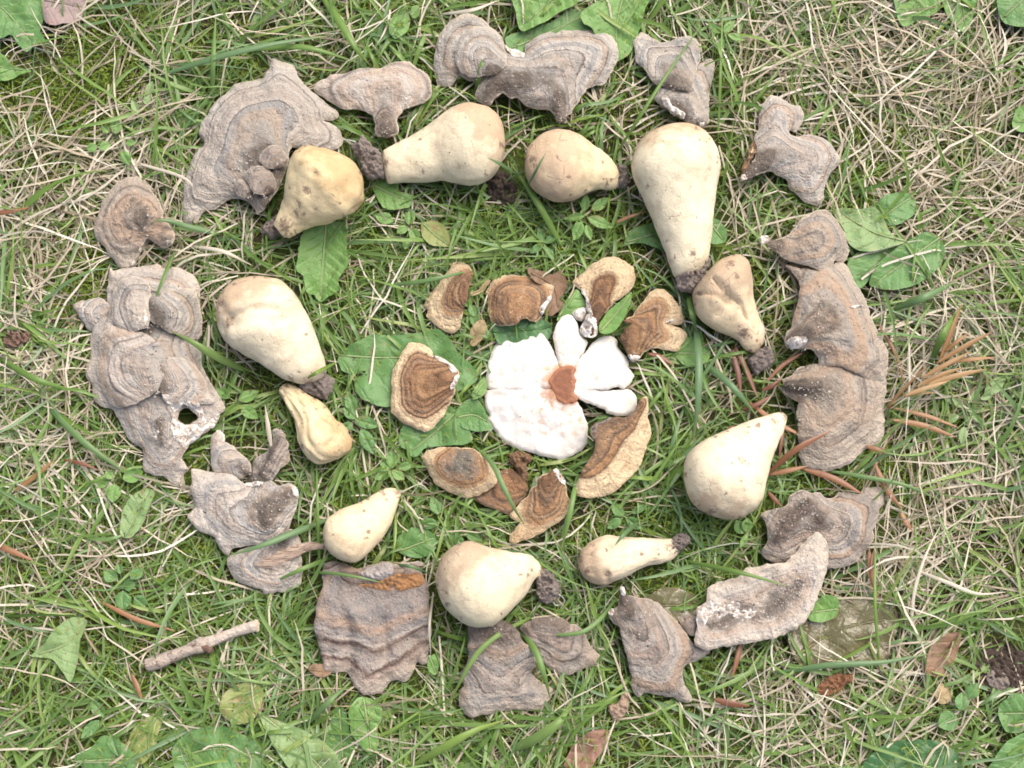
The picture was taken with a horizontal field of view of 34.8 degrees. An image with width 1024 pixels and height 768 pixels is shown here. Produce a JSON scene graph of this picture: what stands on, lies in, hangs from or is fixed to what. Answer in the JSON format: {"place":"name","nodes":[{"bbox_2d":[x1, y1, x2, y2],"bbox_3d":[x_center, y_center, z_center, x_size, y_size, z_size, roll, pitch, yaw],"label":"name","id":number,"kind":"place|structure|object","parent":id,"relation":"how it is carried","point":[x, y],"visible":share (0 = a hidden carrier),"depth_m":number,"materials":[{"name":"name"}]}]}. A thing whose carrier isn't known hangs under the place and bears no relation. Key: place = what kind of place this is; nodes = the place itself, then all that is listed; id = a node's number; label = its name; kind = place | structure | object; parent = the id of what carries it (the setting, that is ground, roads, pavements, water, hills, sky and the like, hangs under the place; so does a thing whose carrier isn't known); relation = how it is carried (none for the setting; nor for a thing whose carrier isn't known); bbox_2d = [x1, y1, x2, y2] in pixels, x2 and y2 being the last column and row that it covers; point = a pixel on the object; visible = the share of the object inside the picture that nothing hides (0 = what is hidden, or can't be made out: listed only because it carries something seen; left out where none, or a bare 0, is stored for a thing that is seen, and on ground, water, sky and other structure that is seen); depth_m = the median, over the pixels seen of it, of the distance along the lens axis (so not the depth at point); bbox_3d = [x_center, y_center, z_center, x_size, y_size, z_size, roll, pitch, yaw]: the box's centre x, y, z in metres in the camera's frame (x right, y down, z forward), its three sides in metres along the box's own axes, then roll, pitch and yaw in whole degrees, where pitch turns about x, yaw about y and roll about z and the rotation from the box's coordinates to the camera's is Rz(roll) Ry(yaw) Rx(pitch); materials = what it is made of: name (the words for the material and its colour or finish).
{"place":"outdoors","nodes":[
{"label":"outdoors","id":0,"kind":"place"},
{"bbox_2d":[0,0,1023,767],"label":"ground","id":1,"kind":"structure","parent":0,"point":[188,416],"depth_m":1.03,"materials":[{"name":"plant"}]},
{"bbox_2d":[0,0,44,51],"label":"broad leaf","id":2,"kind":"object","parent":1,"relation":"on","point":[9,25],"visible":1,"depth_m":1.05,"materials":[{"name":"plant"}]},
{"bbox_2d":[31,617,87,681],"bbox_3d":[-0.272,0.158,0.996,0.030,0.006,0.036,31,84,4],"label":"broad leaf","id":3,"kind":"object","parent":1,"relation":"on","point":[64,655],"visible":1,"depth_m":1.00,"materials":[{"name":"plant"}]},
{"bbox_2d":[45,403,124,472],"bbox_3d":[-0.265,0.035,1.011,0.073,0.015,0.004,40,85,5],"label":"grass blade","id":4,"kind":"object","parent":1,"relation":"on","point":[73,432],"depth_m":1.01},
{"bbox_2d":[81,700,120,755],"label":"seedling","id":5,"kind":"object","parent":1,"relation":"on","point":[113,743],"visible":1,"depth_m":0.99,"materials":[{"name":"green plant"}]},
{"bbox_2d":[74,735,137,767],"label":"broad leaf","id":6,"kind":"object","parent":1,"relation":"on","point":[91,753],"visible":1,"depth_m":0.99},
{"bbox_2d":[87,120,135,164],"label":"seedling","id":7,"kind":"object","parent":1,"relation":"on","point":[125,157],"visible":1,"depth_m":1.04,"materials":[{"name":"green plant"}]},
{"bbox_2d":[95,468,142,502],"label":"seedling","id":8,"kind":"object","parent":1,"relation":"on","point":[128,476],"visible":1,"depth_m":1.01,"materials":[{"name":"green plant"}]},
{"bbox_2d":[104,563,145,609],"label":"seedling","id":9,"kind":"object","parent":1,"relation":"on","point":[123,600],"visible":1,"depth_m":1.00,"materials":[{"name":"green plant"}]},
{"bbox_2d":[94,176,174,267],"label":"bracket fungus","id":10,"kind":"object","parent":1,"relation":"on","point":[130,211],"visible":1,"depth_m":1.02},
{"bbox_2d":[125,716,162,763],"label":"broad leaf","id":11,"kind":"object","parent":1,"relation":"on","point":[138,744],"visible":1,"depth_m":0.99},
{"bbox_2d":[73,264,224,489],"bbox_3d":[-0.225,-0.006,1.012,0.082,0.028,0.147,-13,83,-2],"label":"bracket fungus","id":12,"kind":"object","parent":1,"relation":"on","point":[147,377],"visible":1,"depth_m":1.01},
{"bbox_2d":[144,619,258,671],"bbox_3d":[-0.189,0.160,0.995,0.074,0.011,0.012,-22,84,-3],"label":"twig","id":13,"kind":"object","parent":1,"relation":"on","point":[200,645],"visible":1,"depth_m":0.99,"materials":[{"name":"wood"}]},
{"bbox_2d":[172,332,246,372],"bbox_3d":[-0.189,-0.020,1.014,0.050,0.022,0.005,27,84,3],"label":"grass blade","id":14,"kind":"object","parent":1,"relation":"on","point":[215,356],"depth_m":1.01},
{"bbox_2d":[216,387,258,418],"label":"seedling","id":15,"kind":"object","parent":1,"relation":"on","point":[246,396],"visible":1,"depth_m":1.01,"materials":[{"name":"green plant"}]},
{"bbox_2d":[219,682,263,724],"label":"broad leaf","id":16,"kind":"object","parent":1,"relation":"on","point":[246,713],"visible":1,"depth_m":0.99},
{"bbox_2d":[187,428,302,593],"bbox_3d":[-0.165,0.078,1.004,0.072,0.023,0.102,0,83,0],"label":"bracket fungus","id":17,"kind":"object","parent":1,"relation":"on","point":[230,511],"visible":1,"depth_m":1.00},
{"bbox_2d":[256,542,324,567],"bbox_3d":[-0.136,0.104,1.000,0.044,0.004,0.009,-21,83,-2],"label":"wood splinter","id":18,"kind":"object","parent":17,"relation":"on","point":[286,554],"visible":1,"depth_m":1.00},
{"bbox_2d":[160,35,332,76],"bbox_3d":[-0.170,-0.209,1.039,0.114,0.019,0.005,-12,83,-2],"label":"grass blade","id":19,"kind":"object","parent":1,"relation":"on","point":[231,53],"depth_m":1.03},
{"bbox_2d":[183,58,342,223],"bbox_3d":[-0.169,-0.149,1.029,0.120,0.025,0.077,-43,85,-5],"label":"bracket fungus","id":20,"kind":"object","parent":1,"relation":"on","point":[252,134],"visible":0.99,"depth_m":1.03},
{"bbox_2d":[216,276,334,405],"bbox_3d":[-0.141,-0.033,1.006,0.088,0.052,0.051,31,84,4],"label":"puffball","id":21,"kind":"object","parent":1,"relation":"on","point":[265,322],"visible":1,"depth_m":0.99,"materials":[{"name":"plant"}]},
{"bbox_2d":[228,518,326,555],"bbox_3d":[-0.143,0.096,1.000,0.063,0.020,0.004,-22,84,-3],"label":"grass blade","id":22,"kind":"object","parent":1,"relation":"on","point":[287,535],"depth_m":0.99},
{"bbox_2d":[258,711,341,767],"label":"broad leaf","id":23,"kind":"object","parent":1,"relation":"on","point":[280,743],"visible":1,"depth_m":0.99,"materials":[{"name":"plant"}]},
{"bbox_2d":[261,145,363,239],"bbox_3d":[-0.121,-0.114,1.012,0.053,0.058,0.064,27,84,3],"label":"puffball","id":24,"kind":"object","parent":1,"relation":"on","point":[323,186],"visible":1,"depth_m":1.00,"materials":[{"name":"plant"}]},
{"bbox_2d":[279,383,351,464],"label":"puffball","id":25,"kind":"object","parent":1,"relation":"on","point":[323,436],"visible":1,"depth_m":1.00,"materials":[{"name":"plant"}]},
{"bbox_2d":[296,221,348,301],"bbox_3d":[-0.119,-0.079,1.028,0.033,0.007,0.054,0,83,0],"label":"broad leaf","id":26,"kind":"object","parent":1,"relation":"on","point":[320,261],"visible":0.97,"depth_m":1.03,"materials":[{"name":"plant"}]},
{"bbox_2d":[320,707,354,763],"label":"broad leaf","id":27,"kind":"object","parent":1,"relation":"on","point":[341,725],"visible":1,"depth_m":0.99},
{"bbox_2d":[322,0,370,65],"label":"grass blade","id":28,"kind":"object","parent":1,"relation":"on","point":[340,23],"depth_m":1.03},
{"bbox_2d":[343,392,378,453],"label":"seedling","id":29,"kind":"object","parent":1,"relation":"on","point":[366,444],"visible":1,"depth_m":1.01,"materials":[{"name":"green plant"}]},
{"bbox_2d":[323,488,400,562],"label":"puffball","id":30,"kind":"object","parent":1,"relation":"on","point":[354,533],"visible":1,"depth_m":0.98,"materials":[{"name":"food"}]},
{"bbox_2d":[314,561,431,694],"bbox_3d":[-0.085,0.149,0.993,0.072,0.026,0.082,0,83,0],"label":"bracket fungus","id":31,"kind":"object","parent":1,"relation":"on","point":[372,637],"visible":1,"depth_m":0.99},
{"bbox_2d":[314,61,431,137],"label":"bracket fungus","id":32,"kind":"object","parent":1,"relation":"on","point":[386,96],"visible":1,"depth_m":1.03},
{"bbox_2d":[371,179,412,209],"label":"broad leaf","id":33,"kind":"object","parent":1,"relation":"on","point":[390,197],"visible":1,"depth_m":1.03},
{"bbox_2d":[375,449,413,479],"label":"seedling","id":34,"kind":"object","parent":1,"relation":"on","point":[403,466],"visible":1,"depth_m":1.01,"materials":[{"name":"green plant"}]},
{"bbox_2d":[375,211,419,248],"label":"seedling","id":35,"kind":"object","parent":1,"relation":"on","point":[409,218],"visible":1,"depth_m":1.03,"materials":[{"name":"green plant"}]},
{"bbox_2d":[338,329,477,406],"bbox_3d":[-0.066,-0.012,1.020,0.083,0.007,0.047,-13,83,-2],"label":"broad leaf","id":36,"kind":"object","parent":1,"relation":"on","point":[377,389],"visible":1,"depth_m":1.02,"materials":[{"name":"plant"}]},
{"bbox_2d":[391,342,459,431],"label":"bracket fungus","id":37,"kind":"object","parent":36,"relation":"on","point":[424,381],"visible":1,"depth_m":1.01},
{"bbox_2d":[395,528,436,557],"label":"broad leaf","id":38,"kind":"object","parent":1,"relation":"on","point":[412,541],"visible":1,"depth_m":1.01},
{"bbox_2d":[343,102,504,185],"bbox_3d":[-0.057,-0.150,1.019,0.105,0.047,0.052,0,83,0],"label":"puffball","id":39,"kind":"object","parent":1,"relation":"on","point":[461,143],"visible":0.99,"depth_m":1.01,"materials":[{"name":"plant"}]},
{"bbox_2d":[421,221,449,246],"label":"broad leaf","id":40,"kind":"object","parent":1,"relation":"on","point":[433,231],"visible":1,"depth_m":1.03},
{"bbox_2d":[399,406,472,456],"bbox_3d":[-0.049,0.032,1.017,0.044,0.005,0.026,-22,84,-3],"label":"broad leaf","id":41,"kind":"object","parent":1,"relation":"on","point":[418,443],"visible":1,"depth_m":1.02,"materials":[{"name":"plant"}]},
{"bbox_2d":[424,262,473,333],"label":"bracket fungus","id":42,"kind":"object","parent":1,"relation":"on","point":[445,305],"visible":1,"depth_m":1.02},
{"bbox_2d":[422,497,481,543],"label":"seedling","id":43,"kind":"object","parent":1,"relation":"on","point":[435,507],"visible":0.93,"depth_m":1.01,"materials":[{"name":"green plant"}]},
{"bbox_2d":[409,720,504,766],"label":"grass blade","id":44,"kind":"object","parent":1,"relation":"on","point":[444,746],"depth_m":0.98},
{"bbox_2d":[421,447,499,497],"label":"bracket fungus","id":45,"kind":"object","parent":1,"relation":"on","point":[467,472],"visible":1,"depth_m":1.00},
{"bbox_2d":[455,398,492,431],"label":"broad leaf","id":46,"kind":"object","parent":1,"relation":"on","point":[473,411],"visible":1,"depth_m":1.02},
{"bbox_2d":[471,468,527,513],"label":"bracket fungus","id":47,"kind":"object","parent":1,"relation":"on","point":[494,497],"visible":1,"depth_m":1.01},
{"bbox_2d":[435,541,564,627],"bbox_3d":[-0.007,0.121,0.985,0.079,0.056,0.052,0,83,0],"label":"puffball","id":48,"kind":"object","parent":1,"relation":"on","point":[478,585],"visible":1,"depth_m":0.97,"materials":[{"name":"plant"}]},
{"bbox_2d":[484,170,517,206],"bbox_3d":[-0.007,-0.126,1.039,0.020,0.012,0.027,-13,83,-2],"label":"soil clod","id":49,"kind":"object","parent":1,"relation":"on","point":[498,185],"visible":0.84,"depth_m":1.04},
{"bbox_2d":[459,620,552,717],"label":"bracket fungus","id":50,"kind":"object","parent":1,"relation":"on","point":[499,676],"visible":0.95,"depth_m":0.99},
{"bbox_2d":[0,0,1023,767],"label":"dry grass","id":51,"kind":"structure","parent":1,"relation":"on","point":[890,560],"depth_m":1.03,"materials":[{"name":"plant"}]},
{"bbox_2d":[348,697,382,754],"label":"broad leaf","id":52,"kind":"object","parent":51,"relation":"on","point":[365,743],"visible":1,"depth_m":0.99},
{"bbox_2d":[788,599,897,665],"bbox_3d":[0.203,0.153,1.002,0.068,0.005,0.043,0,83,0],"label":"stone","id":53,"kind":"object","parent":51,"relation":"on","point":[855,620],"visible":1,"depth_m":1.00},
{"bbox_2d":[808,595,838,622],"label":"broad leaf","id":54,"kind":"object","parent":53,"relation":"on","point":[826,608],"visible":1,"depth_m":1.00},
{"bbox_2d":[847,245,900,287],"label":"broad leaf","id":55,"kind":"object","parent":51,"relation":"on","point":[867,263],"visible":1,"depth_m":1.03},
{"bbox_2d":[886,304,995,408],"bbox_3d":[0.271,-0.007,1.011,0.036,0.018,0.078,36,84,4],"label":"needle sprig","id":56,"kind":"object","parent":51,"relation":"on","point":[938,381],"visible":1,"depth_m":1.01,"materials":[{"name":"plant"}]},
{"bbox_2d":[942,0,977,31],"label":"broad leaf","id":57,"kind":"object","parent":51,"relation":"on","point":[965,22],"visible":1,"depth_m":1.05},
{"bbox_2d":[997,0,1023,26],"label":"broad leaf","id":58,"kind":"object","parent":51,"relation":"on","point":[1013,16],"visible":1,"depth_m":1.04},
{"bbox_2d":[998,694,1023,732],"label":"broad leaf","id":59,"kind":"object","parent":51,"relation":"on","point":[1006,709],"visible":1,"depth_m":0.99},
{"bbox_2d":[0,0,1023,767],"bbox_3d":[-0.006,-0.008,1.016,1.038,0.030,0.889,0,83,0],"label":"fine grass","id":60,"kind":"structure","parent":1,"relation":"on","point":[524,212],"depth_m":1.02,"materials":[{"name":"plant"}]},
{"bbox_2d":[120,488,154,537],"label":"broad leaf","id":61,"kind":"object","parent":60,"relation":"on","point":[129,518],"visible":1,"depth_m":1.01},
{"bbox_2d":[172,726,264,767],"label":"broad leaf","id":62,"kind":"object","parent":60,"relation":"on","point":[212,753],"visible":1,"depth_m":0.99,"materials":[{"name":"plant"}]},
{"bbox_2d":[528,267,567,315],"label":"dried leaf","id":63,"kind":"object","parent":60,"relation":"on","point":[556,304],"visible":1,"depth_m":1.03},
{"bbox_2d":[647,587,700,621],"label":"broad leaf","id":64,"kind":"object","parent":60,"relation":"on","point":[674,596],"visible":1,"depth_m":1.00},
{"bbox_2d":[0,0,1023,767],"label":"moss","id":65,"kind":"object","parent":1,"relation":"on","point":[372,208],"visible":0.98,"depth_m":1.03,"materials":[{"name":"green plant"}]},
{"bbox_2d":[42,0,85,24],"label":"dead leaf","id":66,"kind":"object","parent":65,"relation":"on","point":[52,16],"visible":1,"depth_m":1.05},
{"bbox_2d":[485,274,553,325],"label":"bracket fungus","id":67,"kind":"object","parent":1,"relation":"on","point":[514,300],"visible":1,"depth_m":1.02},
{"bbox_2d":[508,451,532,481],"bbox_3d":[0.005,0.051,1.015,0.015,0.013,0.020,0,83,0],"label":"debris lump","id":68,"kind":"object","parent":1,"relation":"on","point":[519,461],"visible":1,"depth_m":1.01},
{"bbox_2d":[491,319,551,344],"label":"broad leaf","id":69,"kind":"object","parent":1,"relation":"on","point":[530,328],"visible":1,"depth_m":1.02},
{"bbox_2d":[434,13,618,123],"bbox_3d":[0.008,-0.200,1.037,0.118,0.022,0.070,7,83,1],"label":"bracket fungus","id":70,"kind":"object","parent":1,"relation":"on","point":[559,74],"visible":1,"depth_m":1.03},
{"bbox_2d":[511,164,562,246],"bbox_3d":[0.015,-0.114,1.029,0.004,0.015,0.062,-32,84,-4],"label":"grass blade","id":71,"kind":"object","parent":1,"relation":"on","point":[542,211],"depth_m":1.02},
{"bbox_2d":[506,700,570,753],"bbox_3d":[0.019,0.209,0.987,0.053,0.020,0.008,-37,84,-4],"label":"grass blade","id":72,"kind":"object","parent":1,"relation":"on","point":[543,733],"depth_m":0.98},
{"bbox_2d":[509,468,569,543],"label":"bracket fungus","id":73,"kind":"object","parent":1,"relation":"on","point":[542,506],"visible":1,"depth_m":1.00},
{"bbox_2d":[512,0,578,30],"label":"broad leaf","id":74,"kind":"object","parent":1,"relation":"on","point":[554,9],"visible":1,"depth_m":1.04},
{"bbox_2d":[505,8,591,52],"bbox_3d":[0.024,-0.224,1.048,0.057,0.006,0.022,-20,83,-2],"label":"broad leaf","id":75,"kind":"object","parent":1,"relation":"on","point":[570,20],"visible":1,"depth_m":1.05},
{"bbox_2d":[520,616,599,674],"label":"bracket fungus","id":76,"kind":"object","parent":1,"relation":"on","point":[568,655],"visible":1,"depth_m":0.99},
{"bbox_2d":[484,307,636,459],"bbox_3d":[0.028,0.003,1.018,0.096,0.017,0.084,-22,83,-3],"label":"white mushroom cap","id":77,"kind":"object","parent":1,"relation":"on","point":[537,387],"visible":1,"depth_m":1.01,"materials":[{"name":"plant"}]},
{"bbox_2d":[525,129,629,201],"bbox_3d":[0.041,-0.136,1.020,0.067,0.042,0.046,0,83,0],"label":"puffball","id":78,"kind":"object","parent":1,"relation":"on","point":[573,166],"visible":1,"depth_m":1.01,"materials":[{"name":"plant"}]},
{"bbox_2d":[564,729,608,767],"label":"dead leaf","id":79,"kind":"object","parent":1,"relation":"on","point":[590,753],"visible":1,"depth_m":0.99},
{"bbox_2d":[564,194,612,240],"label":"seedling","id":80,"kind":"object","parent":1,"relation":"on","point":[595,220],"visible":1,"depth_m":1.03,"materials":[{"name":"green plant"}]},
{"bbox_2d":[573,256,634,337],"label":"bracket fungus","id":81,"kind":"object","parent":1,"relation":"on","point":[604,285],"visible":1,"depth_m":1.02},
{"bbox_2d":[599,292,631,333],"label":"broad leaf","id":82,"kind":"object","parent":81,"relation":"on","point":[612,319],"visible":1,"depth_m":1.01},
{"bbox_2d":[576,396,651,497],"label":"bracket fungus","id":83,"kind":"object","parent":1,"relation":"on","point":[613,464],"visible":1,"depth_m":1.00,"materials":[{"name":"plant"}]},
{"bbox_2d":[580,0,649,61],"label":"broad leaf","id":84,"kind":"object","parent":1,"relation":"on","point":[598,23],"visible":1,"depth_m":1.05,"materials":[{"name":"plant"}]},
{"bbox_2d":[607,503,647,528],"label":"seedling","id":85,"kind":"object","parent":1,"relation":"on","point":[613,523],"visible":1,"depth_m":1.01,"materials":[{"name":"green plant"}]},
{"bbox_2d":[578,531,690,585],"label":"puffball","id":86,"kind":"object","parent":1,"relation":"on","point":[603,560],"visible":1,"depth_m":0.99,"materials":[{"name":"plant"}]},
{"bbox_2d":[624,223,664,251],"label":"broad leaf","id":87,"kind":"object","parent":1,"relation":"on","point":[646,234],"visible":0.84,"depth_m":1.03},
{"bbox_2d":[620,289,686,361],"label":"bracket fungus","id":88,"kind":"object","parent":1,"relation":"on","point":[655,317],"visible":1,"depth_m":1.02},
{"bbox_2d":[608,586,710,702],"bbox_3d":[0.086,0.162,0.992,0.068,0.020,0.059,22,84,3],"label":"bracket fungus","id":89,"kind":"object","parent":1,"relation":"on","point":[661,649],"visible":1,"depth_m":0.99},
{"bbox_2d":[633,32,714,127],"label":"bracket fungus","id":90,"kind":"object","parent":1,"relation":"on","point":[683,92],"visible":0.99,"depth_m":1.04},
{"bbox_2d":[631,122,720,292],"bbox_3d":[0.111,-0.113,1.012,0.055,0.052,0.102,-22,84,-3],"label":"puffball","id":91,"kind":"object","parent":1,"relation":"on","point":[675,167],"visible":1,"depth_m":1.00,"materials":[{"name":"plant"}]},
{"bbox_2d":[674,337,710,366],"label":"broad leaf","id":92,"kind":"object","parent":1,"relation":"on","point":[685,355],"visible":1,"depth_m":1.02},
{"bbox_2d":[693,319,702,441],"bbox_3d":[0.115,-0.003,1.014,0.006,0.019,0.079,0,83,0],"label":"grass blade","id":93,"kind":"object","parent":1,"relation":"on","point":[698,367],"depth_m":1.01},
{"bbox_2d":[692,254,773,378],"bbox_3d":[0.137,-0.039,1.010,0.041,0.046,0.078,-17,83,-2],"label":"puffball","id":94,"kind":"object","parent":1,"relation":"on","point":[723,299],"visible":1,"depth_m":1.00,"materials":[{"name":"plant"}]},
{"bbox_2d":[683,412,786,519],"bbox_3d":[0.134,0.044,0.992,0.052,0.051,0.077,20,83,2],"label":"puffball","id":95,"kind":"object","parent":1,"relation":"on","point":[726,474],"visible":1,"depth_m":0.98,"materials":[{"name":"food"}]},
{"bbox_2d":[694,532,828,649],"bbox_3d":[0.154,0.132,0.995,0.101,0.014,0.047,-26,84,-3],"label":"bracket fungus","id":96,"kind":"object","parent":1,"relation":"on","point":[741,609],"visible":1,"depth_m":0.99},
{"bbox_2d":[740,95,840,205],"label":"bracket fungus","id":97,"kind":"object","parent":1,"relation":"on","point":[804,166],"visible":1,"depth_m":1.03},
{"bbox_2d":[760,487,883,568],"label":"bracket fungus","id":98,"kind":"object","parent":1,"relation":"on","point":[843,524],"visible":1,"depth_m":1.00},
{"bbox_2d":[759,209,887,471],"bbox_3d":[0.196,-0.029,1.012,0.071,0.030,0.160,-15,83,-2],"label":"bracket fungus","id":99,"kind":"object","parent":1,"relation":"on","point":[838,390],"visible":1,"depth_m":1.01},
{"bbox_2d":[817,673,853,696],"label":"dead leaf","id":100,"kind":"object","parent":1,"relation":"on","point":[838,682],"visible":1,"depth_m":1.00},
{"bbox_2d":[774,653,932,674],"bbox_3d":[0.209,0.170,0.994,0.098,0.015,0.005,-6,83,-1],"label":"grass blade","id":101,"kind":"object","parent":1,"relation":"on","point":[839,664],"depth_m":0.99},
{"bbox_2d":[833,207,906,251],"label":"broad leaf","id":102,"kind":"object","parent":1,"relation":"on","point":[861,235],"visible":1,"depth_m":1.03,"materials":[{"name":"plant"}]},
{"bbox_2d":[875,192,915,225],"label":"broad leaf","id":103,"kind":"object","parent":1,"relation":"on","point":[902,209],"visible":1,"depth_m":1.03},
{"bbox_2d":[869,232,944,289],"bbox_3d":[0.250,-0.075,1.027,0.055,0.005,0.026,-35,84,-4],"label":"broad leaf","id":104,"kind":"object","parent":1,"relation":"on","point":[901,274],"visible":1,"depth_m":1.03,"materials":[{"name":"plant"}]},
{"bbox_2d":[861,739,961,767],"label":"broad leaf","id":105,"kind":"object","parent":1,"relation":"on","point":[873,760],"visible":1,"depth_m":0.99,"materials":[{"name":"plant"}]},
{"bbox_2d":[894,0,940,26],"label":"broad leaf","id":106,"kind":"object","parent":1,"relation":"on","point":[919,4],"visible":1,"depth_m":1.05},
{"bbox_2d":[925,632,961,676],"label":"dead leaf","id":107,"kind":"object","parent":1,"relation":"on","point":[935,660],"visible":1,"depth_m":1.00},
{"bbox_2d":[938,683,978,730],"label":"seedling","id":108,"kind":"object","parent":1,"relation":"on","point":[962,699],"visible":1,"depth_m":0.99,"materials":[{"name":"green plant"}]},
{"bbox_2d":[941,389,988,443],"bbox_3d":[0.282,0.017,1.018,0.027,0.012,0.033,-29,84,-3],"label":"weed rosette","id":109,"kind":"object","parent":1,"relation":"on","point":[963,433],"visible":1,"depth_m":1.02,"materials":[{"name":"green plant"}]},
{"bbox_2d":[974,638,1023,693],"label":"soil clod","id":110,"kind":"object","parent":1,"relation":"on","point":[1006,665],"visible":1,"depth_m":1.00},
{"bbox_2d":[988,733,1023,767],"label":"broad leaf","id":111,"kind":"object","parent":1,"relation":"on","point":[1008,747],"visible":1,"depth_m":0.99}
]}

